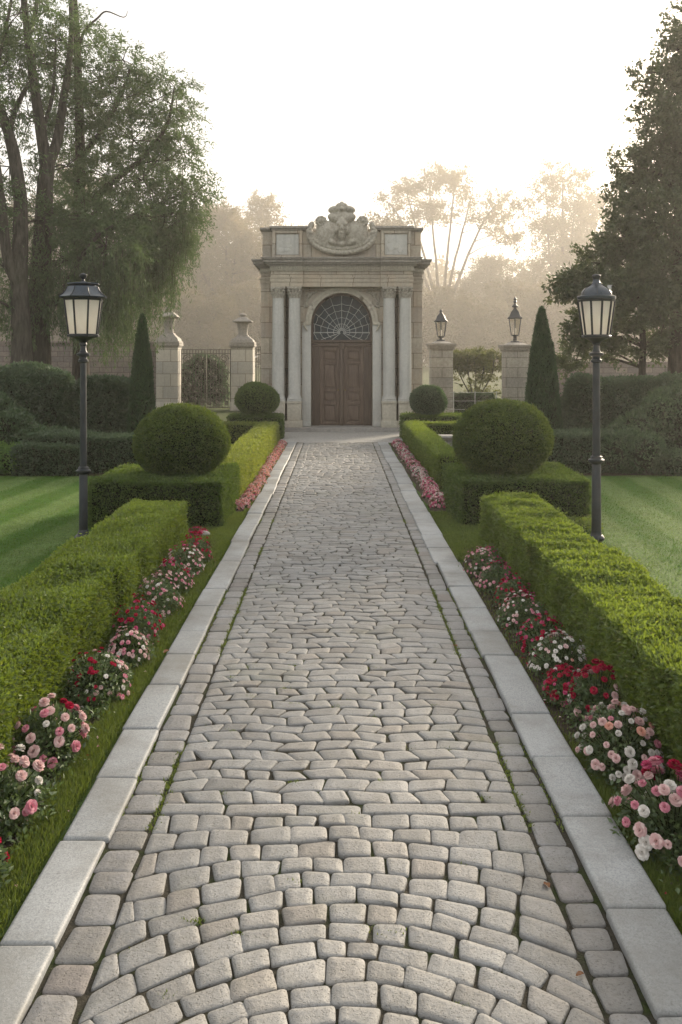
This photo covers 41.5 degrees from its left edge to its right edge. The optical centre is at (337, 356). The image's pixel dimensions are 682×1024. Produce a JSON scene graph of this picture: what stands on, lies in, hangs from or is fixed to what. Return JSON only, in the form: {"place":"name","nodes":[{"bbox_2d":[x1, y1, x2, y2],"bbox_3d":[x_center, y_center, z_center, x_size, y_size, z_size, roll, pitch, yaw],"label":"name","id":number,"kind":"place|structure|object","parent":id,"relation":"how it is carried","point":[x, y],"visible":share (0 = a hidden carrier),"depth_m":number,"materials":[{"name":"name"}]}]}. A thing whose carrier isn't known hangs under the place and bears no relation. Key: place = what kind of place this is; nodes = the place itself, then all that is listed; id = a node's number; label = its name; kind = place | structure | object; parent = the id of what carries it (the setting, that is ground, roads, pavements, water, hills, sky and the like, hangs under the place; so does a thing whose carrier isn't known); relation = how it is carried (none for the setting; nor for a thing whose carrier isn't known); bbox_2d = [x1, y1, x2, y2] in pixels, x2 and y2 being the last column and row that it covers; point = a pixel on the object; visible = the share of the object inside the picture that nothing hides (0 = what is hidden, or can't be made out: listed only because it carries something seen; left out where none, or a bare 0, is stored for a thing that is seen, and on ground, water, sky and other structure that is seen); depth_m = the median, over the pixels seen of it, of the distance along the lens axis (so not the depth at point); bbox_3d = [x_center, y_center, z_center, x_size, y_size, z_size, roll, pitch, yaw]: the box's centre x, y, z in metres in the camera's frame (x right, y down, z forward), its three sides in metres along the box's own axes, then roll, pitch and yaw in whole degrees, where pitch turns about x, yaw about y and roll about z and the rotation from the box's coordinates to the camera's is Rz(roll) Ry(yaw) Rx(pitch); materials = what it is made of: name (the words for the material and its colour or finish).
{"place":"outdoors","nodes":[
{"label":"outdoors","id":0,"kind":"place"},
{"bbox_2d":[0,476,98,589],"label":"lawn","id":1,"kind":"structure","parent":0,"point":[35,528],"depth_m":12.28,"materials":[{"name":"plant"}]},
{"bbox_2d":[58,273,106,538],"bbox_3d":[-3.074,0.595,10.880,0.546,3.211,0.547,0,0,-8],"label":"lamp post","id":2,"kind":"object","parent":1,"relation":"on","point":[83,301],"visible":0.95,"depth_m":10.81,"materials":[{"name":"metal"}]},
{"bbox_2d":[0,474,681,597],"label":"mown grass","id":3,"kind":"structure","parent":1,"relation":"on","point":[89,477],"depth_m":11.81,"materials":[{"name":"plant"}]},
{"bbox_2d":[28,158,114,280],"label":"hazy tree","id":4,"kind":"object","parent":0,"point":[55,202],"visible":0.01,"depth_m":216.22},
{"bbox_2d":[0,341,155,401],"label":"garden wall","id":5,"kind":"structure","parent":0,"point":[60,359],"depth_m":37.40,"materials":[{"name":"stone"}]},
{"bbox_2d":[154,307,183,407],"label":"gate pier","id":6,"kind":"structure","parent":0,"point":[168,376],"depth_m":36.56,"materials":[{"name":"stone"}]},
{"bbox_2d":[181,349,230,407],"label":"iron gate","id":7,"kind":"structure","parent":6,"relation":"attached to","point":[210,378],"depth_m":36.97,"materials":[{"name":"metal"}]},
{"bbox_2d":[229,313,256,410],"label":"gate pier","id":8,"kind":"structure","parent":0,"point":[242,345],"depth_m":36.56,"materials":[{"name":"stone"}]},
{"bbox_2d":[22,442,656,1023],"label":"path","id":9,"kind":"structure","parent":0,"point":[350,497],"depth_m":4.13,"materials":[{"name":"stone"}]},
{"bbox_2d":[122,519,563,1006],"bbox_3d":[-0.003,2.167,7.199,2.144,0.031,9.617,0,0,0],"label":"moss","id":10,"kind":"object","parent":9,"relation":"on","point":[221,654],"visible":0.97,"depth_m":4.80,"materials":[{"name":"green plant"}]},
{"bbox_2d":[0,446,681,941],"bbox_3d":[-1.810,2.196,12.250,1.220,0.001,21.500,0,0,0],"label":"verge","id":11,"kind":"structure","parent":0,"point":[82,799],"depth_m":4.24,"materials":[{"name":"plant"}]},
{"bbox_2d":[0,497,190,783],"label":"long hedge","id":12,"kind":"object","parent":11,"relation":"on","point":[60,604],"visible":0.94,"depth_m":6.49,"materials":[{"name":"green plant"}]},
{"bbox_2d":[0,541,207,853],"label":"flower bed","id":13,"kind":"object","parent":11,"relation":"on","point":[7,844],"visible":0.08,"depth_m":4.88,"materials":[{"name":"plant"}]},
{"bbox_2d":[0,837,13,888],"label":"rose bush","id":14,"kind":"object","parent":13,"relation":"on","point":[4,858],"visible":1,"depth_m":3.75,"materials":[{"name":"green plant"}]},
{"bbox_2d":[0,743,57,845],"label":"rose bush","id":15,"kind":"object","parent":13,"relation":"on","point":[15,790],"visible":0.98,"depth_m":4.21,"materials":[{"name":"pink plant"}]},
{"bbox_2d":[10,693,89,782],"bbox_3d":[-1.572,2.018,4.826,0.425,0.387,0.595,0,0,9],"label":"rose bush","id":16,"kind":"object","parent":13,"relation":"on","point":[40,739],"visible":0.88,"depth_m":4.78,"materials":[{"name":"pink plant"}]},
{"bbox_2d":[59,647,133,714],"bbox_3d":[-1.566,2.048,5.798,0.488,0.301,0.669,0,0,-3],"label":"rose bush","id":17,"kind":"object","parent":13,"relation":"on","point":[94,671],"visible":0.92,"depth_m":5.72,"materials":[{"name":"green plant"}]},
{"bbox_2d":[101,626,156,667],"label":"rose bush","id":18,"kind":"object","parent":13,"relation":"on","point":[129,645],"visible":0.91,"depth_m":6.36,"materials":[{"name":"pink plant"}]},
{"bbox_2d":[108,593,165,640],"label":"rose bush","id":19,"kind":"object","parent":13,"relation":"on","point":[135,618],"visible":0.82,"depth_m":6.95,"materials":[{"name":"green plant"}]},
{"bbox_2d":[135,570,184,616],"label":"rose bush","id":20,"kind":"object","parent":13,"relation":"on","point":[159,595],"visible":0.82,"depth_m":7.66,"materials":[{"name":"green plant"}]},
{"bbox_2d":[150,558,194,594],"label":"rose bush","id":21,"kind":"object","parent":13,"relation":"on","point":[184,578],"visible":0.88,"depth_m":8.37,"materials":[{"name":"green plant"}]},
{"bbox_2d":[160,541,204,576],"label":"rose bush","id":22,"kind":"object","parent":13,"relation":"on","point":[188,560],"visible":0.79,"depth_m":9.00,"materials":[{"name":"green plant"}]},
{"bbox_2d":[181,529,212,562],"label":"rose bush","id":23,"kind":"object","parent":13,"relation":"on","point":[200,546],"visible":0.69,"depth_m":9.50,"materials":[{"name":"green plant"}]},
{"bbox_2d":[88,462,241,527],"bbox_3d":[-2.329,1.845,12.398,1.861,0.710,2.020,0,0,0],"label":"square hedge","id":24,"kind":"object","parent":11,"relation":"on","point":[210,497],"visible":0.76,"depth_m":11.54,"materials":[{"name":"green plant"}]},
{"bbox_2d":[131,402,231,475],"bbox_3d":[-2.143,1.373,12.370,1.381,1.534,1.402,0,0,0],"label":"topiary ball","id":25,"kind":"object","parent":24,"relation":"on","point":[178,439],"visible":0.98,"depth_m":11.94,"materials":[{"name":"green plant"}]},
{"bbox_2d":[222,420,280,497],"bbox_3d":[-2.515,1.864,17.922,2.272,0.672,9.291,0,0,0],"label":"row hedge","id":26,"kind":"object","parent":11,"relation":"on","point":[253,444],"visible":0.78,"depth_m":17.29,"materials":[{"name":"green plant"}]},
{"bbox_2d":[0,0,681,361],"label":"sky","id":27,"kind":"structure","parent":0,"point":[318,104],"materials":[{"name":"white"}]},
{"bbox_2d":[281,432,402,442],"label":"forecourt","id":28,"kind":"structure","parent":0,"point":[330,437],"depth_m":24.27,"materials":[{"name":"stone"}]},
{"bbox_2d":[182,363,501,447],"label":"ground","id":29,"kind":"structure","parent":0,"point":[222,413],"depth_m":71.14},
{"bbox_2d":[0,281,54,340],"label":"hazy tree","id":30,"kind":"object","parent":29,"relation":"on","point":[1,337],"visible":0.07,"depth_m":162.38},
{"bbox_2d":[0,0,80,363],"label":"willow tree","id":31,"kind":"object","parent":29,"relation":"on","point":[15,262],"visible":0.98,"depth_m":25.46,"materials":[{"name":"green plant"}]},
{"bbox_2d":[0,473,104,475],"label":"planting bed","id":32,"kind":"object","parent":29,"relation":"on","point":[29,475],"visible":0.02,"depth_m":16.72,"materials":[{"name":"plant"}]},
{"bbox_2d":[0,440,32,474],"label":"garden shrub","id":33,"kind":"object","parent":32,"relation":"on","point":[5,459],"visible":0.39,"depth_m":16.65,"materials":[{"name":"green plant"}]},
{"bbox_2d":[0,391,104,447],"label":"garden shrub","id":34,"kind":"object","parent":32,"relation":"on","point":[14,426],"visible":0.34,"depth_m":18.33,"materials":[{"name":"green plant"}]},
{"bbox_2d":[0,360,130,433],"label":"tall hedge","id":35,"kind":"object","parent":32,"relation":"on","point":[48,395],"visible":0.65,"depth_m":21.91,"materials":[{"name":"green plant"}]},
{"bbox_2d":[7,428,140,476],"bbox_3d":[-4.651,1.791,17.129,2.836,0.817,1.519,0,0,0],"label":"border hedge","id":36,"kind":"object","parent":32,"relation":"on","point":[53,452],"visible":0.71,"depth_m":16.83,"materials":[{"name":"green plant"}]},
{"bbox_2d":[125,313,156,432],"bbox_3d":[-4.599,0.574,21.191,0.755,3.252,0.720,0,0,0],"label":"cypress tree","id":37,"kind":"object","parent":32,"relation":"on","point":[142,402],"visible":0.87,"depth_m":21.04,"materials":[{"name":"green plant"}]},
{"bbox_2d":[0,0,169,365],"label":"willow tree","id":38,"kind":"object","parent":29,"relation":"on","point":[97,267],"visible":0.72,"depth_m":26.78,"materials":[{"name":"green plant"}]},
{"bbox_2d":[64,292,164,340],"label":"hazy tree","id":39,"kind":"object","parent":29,"relation":"on","point":[151,336],"visible":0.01,"depth_m":157.50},
{"bbox_2d":[28,0,225,379],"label":"willow tree","id":40,"kind":"object","parent":29,"relation":"on","point":[183,243],"visible":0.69,"depth_m":28.92,"materials":[{"name":"green plant"}]},
{"bbox_2d":[0,442,296,1023],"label":"kerb","id":41,"kind":"structure","parent":29,"relation":"on","point":[31,938],"depth_m":4.24,"materials":[{"name":"stone"}]},
{"bbox_2d":[147,277,205,340],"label":"hazy tree","id":42,"kind":"object","parent":29,"relation":"on","point":[187,291],"depth_m":165.87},
{"bbox_2d":[155,284,238,365],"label":"hazy tree","id":43,"kind":"object","parent":29,"relation":"on","point":[200,328],"visible":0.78,"depth_m":153.89,"materials":[{"name":"plant"}]},
{"bbox_2d":[182,352,229,405],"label":"garden shrub","id":44,"kind":"object","parent":29,"relation":"on","point":[184,367],"visible":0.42,"depth_m":39.55,"materials":[{"name":"green plant"}]},
{"bbox_2d":[174,196,265,362],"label":"hazy tree","id":45,"kind":"object","parent":29,"relation":"on","point":[241,250],"visible":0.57,"depth_m":201.91,"materials":[{"name":"plant"}]},
{"bbox_2d":[195,280,260,367],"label":"hazy tree","id":46,"kind":"object","parent":29,"relation":"on","point":[248,301],"visible":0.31,"depth_m":168.25,"materials":[{"name":"plant"}]},
{"bbox_2d":[225,412,284,438],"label":"hedge","id":47,"kind":"object","parent":29,"relation":"on","point":[273,417],"visible":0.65,"depth_m":23.80,"materials":[{"name":"green plant"}]},
{"bbox_2d":[234,380,279,414],"bbox_3d":[-2.165,1.345,24.212,1.282,1.431,1.270,0,0,0],"label":"topiary ball","id":48,"kind":"object","parent":47,"relation":"on","point":[254,397],"visible":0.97,"depth_m":23.83,"materials":[{"name":"green plant"}]},
{"bbox_2d":[227,186,294,364],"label":"hazy tree","id":49,"kind":"object","parent":29,"relation":"on","point":[262,211],"visible":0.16,"depth_m":236.66,"materials":[{"name":"plant"}]},
{"bbox_2d":[22,443,650,1023],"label":"path edging","id":50,"kind":"object","parent":29,"relation":"on","point":[82,949],"visible":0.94,"depth_m":4.08,"materials":[{"name":"stone"}]},
{"bbox_2d":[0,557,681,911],"bbox_3d":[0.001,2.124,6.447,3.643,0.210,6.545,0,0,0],"label":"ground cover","id":51,"kind":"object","parent":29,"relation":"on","point":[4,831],"visible":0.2,"depth_m":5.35,"materials":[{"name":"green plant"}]},
{"bbox_2d":[251,201,431,431],"bbox_3d":[0.120,-1.181,27.422,5.360,6.762,2.955,0,0,0],"label":"gatehouse","id":52,"kind":"object","parent":29,"relation":"on","point":[341,319],"visible":1,"depth_m":26.52,"materials":[{"name":"stone"}]},
{"bbox_2d":[320,347,339,424],"bbox_3d":[-0.237,0.877,26.998,0.600,2.347,0.145,0,0,0],"label":"door","id":53,"kind":"structure","parent":52,"relation":"in","point":[329,356],"depth_m":26.97,"materials":[{"name":"brown wood"}]},
{"bbox_2d":[344,347,363,424],"bbox_3d":[0.477,0.877,26.998,0.600,2.347,0.145,0,0,0],"label":"door","id":54,"kind":"structure","parent":52,"relation":"in","point":[353,356],"depth_m":26.97,"materials":[{"name":"brown wood"}]},
{"bbox_2d":[1,542,681,888],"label":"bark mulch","id":55,"kind":"object","parent":29,"relation":"on","point":[491,605],"visible":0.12,"depth_m":5.42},
{"bbox_2d":[398,411,461,437],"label":"hedge","id":56,"kind":"object","parent":29,"relation":"on","point":[438,417],"visible":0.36,"depth_m":23.80,"materials":[{"name":"green plant"}]},
{"bbox_2d":[408,384,447,414],"bbox_3d":[2.432,1.403,24.199,1.083,1.355,1.114,0,0,0],"label":"topiary ball","id":57,"kind":"object","parent":56,"relation":"on","point":[432,399],"visible":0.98,"depth_m":23.89,"materials":[{"name":"green plant"}]},
{"bbox_2d":[364,160,537,311],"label":"hazy tree","id":58,"kind":"object","parent":29,"relation":"on","point":[431,207],"visible":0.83,"depth_m":221.77,"materials":[{"name":"plant"}]},
{"bbox_2d":[255,253,654,362],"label":"wood","id":59,"kind":"object","parent":29,"relation":"on","point":[441,267],"depth_m":314.67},
{"bbox_2d":[422,275,491,366],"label":"hazy tree","id":60,"kind":"object","parent":29,"relation":"on","point":[429,308],"visible":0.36,"depth_m":171.98,"materials":[{"name":"plant"}]},
{"bbox_2d":[454,391,495,412],"bbox_3d":[4.927,1.748,34.501,2.276,0.904,0.886,0,0,0],"label":"fence","id":61,"kind":"object","parent":29,"relation":"on","point":[465,400],"visible":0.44,"depth_m":34.20,"materials":[{"name":"metal"}]},
{"bbox_2d":[453,346,501,398],"bbox_3d":[5.420,0.870,35.538,2.686,2.673,1.882,0,0,0],"label":"clipped tree","id":62,"kind":"object","parent":29,"relation":"on","point":[473,359],"visible":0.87,"depth_m":35.30,"materials":[{"name":"green plant"}]},
{"bbox_2d":[439,292,517,365],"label":"hazy tree","id":63,"kind":"object","parent":29,"relation":"on","point":[473,330],"visible":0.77,"depth_m":157.10,"materials":[{"name":"plant"}]},
{"bbox_2d":[448,250,534,319],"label":"hazy tree","id":64,"kind":"object","parent":29,"relation":"on","point":[488,269],"visible":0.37,"depth_m":232.97,"materials":[{"name":"plant"}]},
{"bbox_2d":[474,276,568,367],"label":"hazy tree","id":65,"kind":"object","parent":29,"relation":"on","point":[509,292],"visible":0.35,"depth_m":169.62,"materials":[{"name":"plant"}]},
{"bbox_2d":[378,442,681,1023],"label":"kerb","id":66,"kind":"structure","parent":29,"relation":"on","point":[646,932],"depth_m":4.27,"materials":[{"name":"stone"}]},
{"bbox_2d":[510,253,554,297],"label":"hazy tree","id":67,"kind":"object","parent":29,"relation":"on","point":[526,261],"visible":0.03,"depth_m":242.66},
{"bbox_2d":[516,271,589,361],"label":"hazy tree","id":68,"kind":"object","parent":29,"relation":"on","point":[556,318],"visible":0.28,"depth_m":164.51,"materials":[{"name":"plant"}]},
{"bbox_2d":[518,157,603,295],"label":"hazy tree","id":69,"kind":"object","parent":29,"relation":"on","point":[552,225],"visible":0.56,"depth_m":213.78,"materials":[{"name":"plant"}]},
{"bbox_2d":[555,181,627,268],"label":"hazy tree","id":70,"kind":"object","parent":29,"relation":"on","point":[595,207],"visible":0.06,"depth_m":234.93,"materials":[{"name":"plant"}]},
{"bbox_2d":[556,299,652,361],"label":"hazy tree","id":71,"kind":"object","parent":29,"relation":"on","point":[619,334],"visible":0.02,"depth_m":161.30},
{"bbox_2d":[541,0,681,383],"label":"evergreen tree","id":72,"kind":"object","parent":29,"relation":"on","point":[645,284],"visible":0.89,"depth_m":24.92,"materials":[{"name":"green plant"}]},
{"bbox_2d":[578,469,681,475],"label":"planting bed","id":73,"kind":"object","parent":29,"relation":"on","point":[618,474],"visible":0.03,"depth_m":16.71,"materials":[{"name":"soil"}]},
{"bbox_2d":[524,306,563,429],"bbox_3d":[4.848,0.482,21.389,1.016,3.437,0.918,0,0,38],"label":"cypress tree","id":74,"kind":"object","parent":73,"relation":"on","point":[542,389],"visible":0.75,"depth_m":21.16,"materials":[{"name":"green plant"}]},
{"bbox_2d":[547,427,627,473],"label":"border hedge","id":75,"kind":"object","parent":73,"relation":"on","point":[572,448],"visible":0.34,"depth_m":16.88,"materials":[{"name":"green plant"}]},
{"bbox_2d":[558,370,681,429],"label":"tall hedge","id":76,"kind":"object","parent":73,"relation":"on","point":[620,395],"visible":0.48,"depth_m":21.80,"materials":[{"name":"green plant"}]},
{"bbox_2d":[600,426,669,473],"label":"garden shrub","id":77,"kind":"object","parent":73,"relation":"on","point":[637,451],"visible":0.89,"depth_m":16.73,"materials":[{"name":"green plant"}]},
{"bbox_2d":[607,379,681,454],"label":"garden shrub","id":78,"kind":"object","parent":73,"relation":"on","point":[659,411],"visible":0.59,"depth_m":18.21,"materials":[{"name":"green plant"}]},
{"bbox_2d":[649,445,681,475],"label":"garden shrub","id":79,"kind":"object","parent":73,"relation":"on","point":[668,463],"visible":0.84,"depth_m":16.64,"materials":[{"name":"green plant"}]},
{"bbox_2d":[426,341,455,412],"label":"gate pier","id":80,"kind":"structure","parent":0,"point":[441,364],"depth_m":32.60,"materials":[{"name":"stone"}]},
{"bbox_2d":[434,309,447,340],"bbox_3d":[3.789,-1.154,33.000,0.560,1.151,0.485,0,0,-17],"label":"pier lantern","id":81,"kind":"object","parent":80,"relation":"on","point":[440,318],"visible":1,"depth_m":32.90,"materials":[{"name":"metal"}]},
{"bbox_2d":[498,342,531,401],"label":"gate pier","id":82,"kind":"structure","parent":0,"point":[515,359],"depth_m":32.58,"materials":[{"name":"stone"}]},
{"bbox_2d":[507,297,522,341],"bbox_3d":[6.502,-1.368,33.000,0.627,1.677,0.543,0,0,-17],"label":"pier lantern","id":83,"kind":"object","parent":82,"relation":"on","point":[514,314],"visible":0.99,"depth_m":32.90,"materials":[{"name":"metal"}]},
{"bbox_2d":[389,443,678,926],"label":"verge","id":84,"kind":"structure","parent":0,"point":[425,503],"depth_m":14.44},
{"bbox_2d":[390,443,445,511],"bbox_3d":[1.496,2.185,17.700,0.429,0.012,10.000,0,0,0],"label":"flower bed","id":85,"kind":"object","parent":84,"relation":"on","point":[409,472],"visible":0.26,"depth_m":15.74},
{"bbox_2d":[428,495,445,507],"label":"bedding flower","id":86,"kind":"object","parent":85,"relation":"on","point":[437,501],"visible":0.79,"depth_m":13.03,"materials":[{"name":"pink plant"}]},
{"bbox_2d":[401,419,462,489],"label":"row hedge","id":87,"kind":"object","parent":84,"relation":"on","point":[431,450],"visible":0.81,"depth_m":17.72,"materials":[{"name":"green plant"}]},
{"bbox_2d":[441,461,591,525],"bbox_3d":[2.433,1.852,12.525,1.857,0.696,1.957,0,0,0],"label":"square hedge","id":88,"kind":"object","parent":84,"relation":"on","point":[563,488],"visible":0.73,"depth_m":11.68,"materials":[{"name":"green plant"}]},
{"bbox_2d":[451,398,555,476],"bbox_3d":[2.263,1.354,12.377,1.412,1.593,1.458,0,0,0],"label":"topiary ball","id":89,"kind":"object","parent":88,"relation":"on","point":[505,436],"visible":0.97,"depth_m":11.93,"materials":[{"name":"green plant"}]},
{"bbox_2d":[461,562,581,748],"bbox_3d":[1.355,2.190,7.150,0.214,0.007,4.900,0,0,0],"label":"grass strip","id":90,"kind":"object","parent":84,"relation":"on","point":[554,708],"visible":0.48,"depth_m":6.18,"materials":[{"name":"plant"}]},
{"bbox_2d":[464,547,677,858],"bbox_3d":[1.553,2.180,6.050,0.418,0.023,8.500,0,0,0],"label":"flower bed","id":91,"kind":"object","parent":84,"relation":"on","point":[492,603],"visible":0.06,"depth_m":6.90,"materials":[{"name":"plant"}]},
{"bbox_2d":[463,544,504,575],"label":"rose bush","id":92,"kind":"object","parent":91,"relation":"on","point":[479,560],"visible":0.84,"depth_m":9.01,"materials":[{"name":"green plant"}]},
{"bbox_2d":[475,560,513,592],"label":"rose bush","id":93,"kind":"object","parent":91,"relation":"on","point":[496,576],"visible":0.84,"depth_m":8.37,"materials":[{"name":"pink plant"}]},
{"bbox_2d":[492,572,531,609],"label":"rose bush","id":94,"kind":"object","parent":91,"relation":"on","point":[518,586],"visible":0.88,"depth_m":7.79,"materials":[{"name":"green plant"}]},
{"bbox_2d":[496,590,546,631],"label":"rose bush","id":95,"kind":"object","parent":91,"relation":"on","point":[525,609],"visible":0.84,"depth_m":7.23,"materials":[{"name":"white plant"}]},
{"bbox_2d":[516,611,572,657],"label":"rose bush","id":96,"kind":"object","parent":91,"relation":"on","point":[542,627],"visible":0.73,"depth_m":6.65,"materials":[{"name":"green plant"}]},
{"bbox_2d":[526,629,586,678],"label":"rose bush","id":97,"kind":"object","parent":91,"relation":"on","point":[560,648],"visible":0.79,"depth_m":6.11,"materials":[{"name":"white plant"}]},
{"bbox_2d":[541,663,584,707],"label":"rose bush","id":98,"kind":"object","parent":91,"relation":"on","point":[555,685],"visible":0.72,"depth_m":5.67,"materials":[{"name":"red plant"}]},
{"bbox_2d":[564,658,621,729],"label":"rose bush","id":99,"kind":"object","parent":91,"relation":"on","point":[599,692],"visible":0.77,"depth_m":5.37,"materials":[{"name":"red plant"}]},
{"bbox_2d":[574,698,665,795],"bbox_3d":[1.507,2.028,4.782,0.482,0.363,0.678,0,0,11],"label":"rose bush","id":100,"kind":"object","parent":91,"relation":"on","point":[629,742],"visible":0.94,"depth_m":4.69,"materials":[{"name":"pink plant"}]},
{"bbox_2d":[607,755,681,870],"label":"rose bush","id":101,"kind":"object","parent":91,"relation":"on","point":[664,798],"visible":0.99,"depth_m":3.96,"materials":[{"name":"pink plant"}]},
{"bbox_2d":[475,490,681,783],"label":"long hedge","id":102,"kind":"object","parent":84,"relation":"on","point":[618,610],"visible":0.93,"depth_m":6.24,"materials":[{"name":"green plant"}]},
{"bbox_2d":[557,362,667,395],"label":"garden wall","id":103,"kind":"structure","parent":0,"point":[608,371],"depth_m":36.30,"materials":[{"name":"stone"}]},
{"bbox_2d":[583,475,681,597],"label":"lawn","id":104,"kind":"structure","parent":0,"point":[662,496],"depth_m":12.05,"materials":[{"name":"plant"}]},
{"bbox_2d":[567,514,603,532],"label":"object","id":105,"kind":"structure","parent":104,"relation":"on","point":[585,523],"depth_m":11.29,"materials":[{"name":"green plant"}]},
{"bbox_2d":[577,274,615,543],"bbox_3d":[2.932,0.633,10.200,0.432,3.135,0.432,0,0,-3],"label":"lamp post","id":106,"kind":"object","parent":104,"relation":"on","point":[596,301],"visible":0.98,"depth_m":10.15,"materials":[{"name":"metal"}]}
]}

